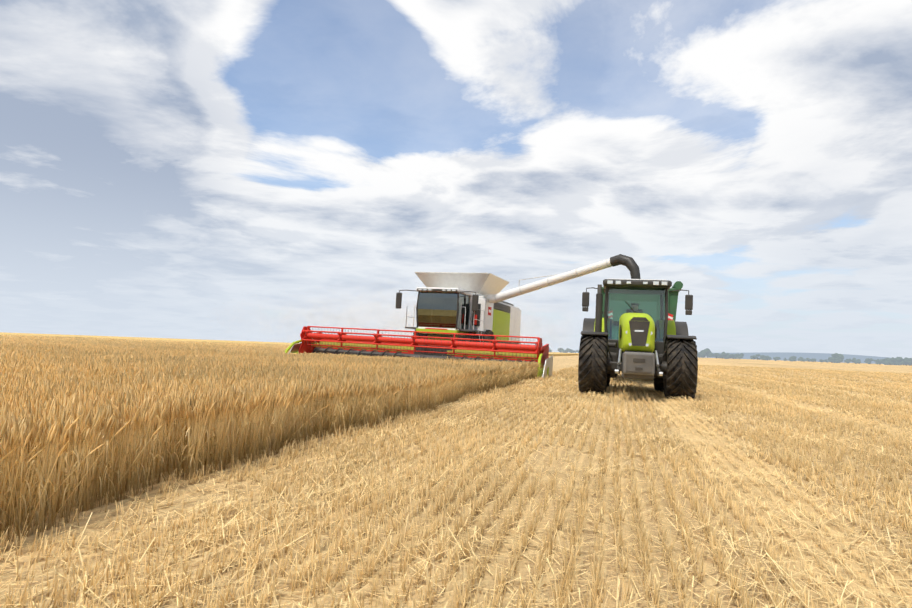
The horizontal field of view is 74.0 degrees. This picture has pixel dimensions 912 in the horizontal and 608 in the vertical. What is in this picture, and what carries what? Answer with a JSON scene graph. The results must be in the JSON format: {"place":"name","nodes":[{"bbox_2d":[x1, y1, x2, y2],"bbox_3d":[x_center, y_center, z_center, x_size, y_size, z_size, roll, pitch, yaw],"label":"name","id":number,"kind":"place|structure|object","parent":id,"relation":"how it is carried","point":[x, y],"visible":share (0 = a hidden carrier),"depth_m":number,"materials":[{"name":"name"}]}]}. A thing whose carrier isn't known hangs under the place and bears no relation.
{"place":"outdoors","nodes":[
{"label":"outdoors","id":0,"kind":"place"},
{"bbox_2d":[0,335,578,511],"bbox_3d":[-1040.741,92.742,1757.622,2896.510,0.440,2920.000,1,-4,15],"label":"soil","id":1,"kind":"structure","parent":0,"point":[167,465],"depth_m":4.83,"materials":[{"name":"brown soil"}]},
{"bbox_2d":[217,289,415,346],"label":"dust cloud","id":2,"kind":"structure","parent":0,"point":[329,316],"depth_m":58.70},
{"bbox_2d":[291,325,487,351],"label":"dust cloud","id":3,"kind":"structure","parent":0,"point":[395,343],"depth_m":28.43,"materials":[{"name":"beige"}]},
{"bbox_2d":[282,277,544,338],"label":"dust cloud","id":4,"kind":"structure","parent":0,"point":[373,311],"depth_m":55.03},
{"bbox_2d":[0,355,911,607],"bbox_3d":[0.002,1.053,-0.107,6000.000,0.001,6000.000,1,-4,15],"label":"ground","id":5,"kind":"structure","parent":0,"point":[563,362],"depth_m":3.70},
{"bbox_2d":[0,335,546,541],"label":"wheat crop","id":6,"kind":"object","parent":5,"relation":"on","point":[108,379],"visible":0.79,"depth_m":5.69,"materials":[{"name":"yellow plant"}]},
{"bbox_2d":[0,332,578,353],"bbox_3d":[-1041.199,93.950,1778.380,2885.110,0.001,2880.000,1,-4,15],"label":"wheat","id":7,"kind":"object","parent":5,"relation":"on","point":[87,336],"visible":0.6,"depth_m":293.11,"materials":[{"name":"yellow plant"}]},
{"bbox_2d":[0,364,911,607],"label":"stubble","id":8,"kind":"object","parent":5,"relation":"on","point":[743,401],"visible":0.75,"depth_m":4.22,"materials":[{"name":"beige plant"}]},
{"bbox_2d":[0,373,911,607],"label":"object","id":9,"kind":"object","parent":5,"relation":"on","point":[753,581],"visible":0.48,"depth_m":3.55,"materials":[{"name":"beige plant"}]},
{"bbox_2d":[285,254,640,377],"bbox_3d":[1.511,0.670,31.388,15.617,5.559,12.884,2,-4,19],"label":"combine harvester","id":10,"kind":"object","parent":5,"relation":"on","point":[458,306],"visible":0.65,"depth_m":28.54,"materials":[{"name":"metal"}]},
{"bbox_2d":[578,278,697,398],"bbox_3d":[4.915,0.785,16.577,2.960,3.330,6.185,2,-4,15],"label":"tractor","id":11,"kind":"object","parent":5,"relation":"on","point":[662,352],"visible":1,"depth_m":15.22,"materials":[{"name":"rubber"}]},
{"bbox_2d":[602,281,682,379],"bbox_3d":[7.255,1.211,24.165,2.830,3.659,9.936,2,-4,16],"label":"grain trailer","id":12,"kind":"object","parent":5,"relation":"on","point":[673,300],"depth_m":21.52,"materials":[{"name":"green"}]},
{"bbox_2d":[549,348,911,365],"bbox_3d":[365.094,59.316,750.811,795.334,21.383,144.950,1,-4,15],"label":"tree line","id":13,"kind":"object","parent":5,"relation":"on","point":[834,358],"visible":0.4,"depth_m":744.95,"materials":[{"name":"green plant"}]},
{"bbox_2d":[0,0,911,358],"label":"sky","id":14,"kind":"structure","parent":0,"point":[164,164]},
{"bbox_2d":[365,281,581,360],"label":"dust cloud","id":15,"kind":"structure","parent":0,"point":[514,329],"depth_m":36.81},
{"bbox_2d":[496,312,569,350],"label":"dust cloud","id":16,"kind":"structure","parent":0,"point":[525,332],"depth_m":31.68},
{"bbox_2d":[709,352,902,364],"bbox_3d":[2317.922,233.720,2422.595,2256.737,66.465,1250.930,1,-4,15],"label":"ridge","id":17,"kind":"structure","parent":0,"point":[816,356],"depth_m":3105.95,"materials":[{"name":"grey"}]}
]}

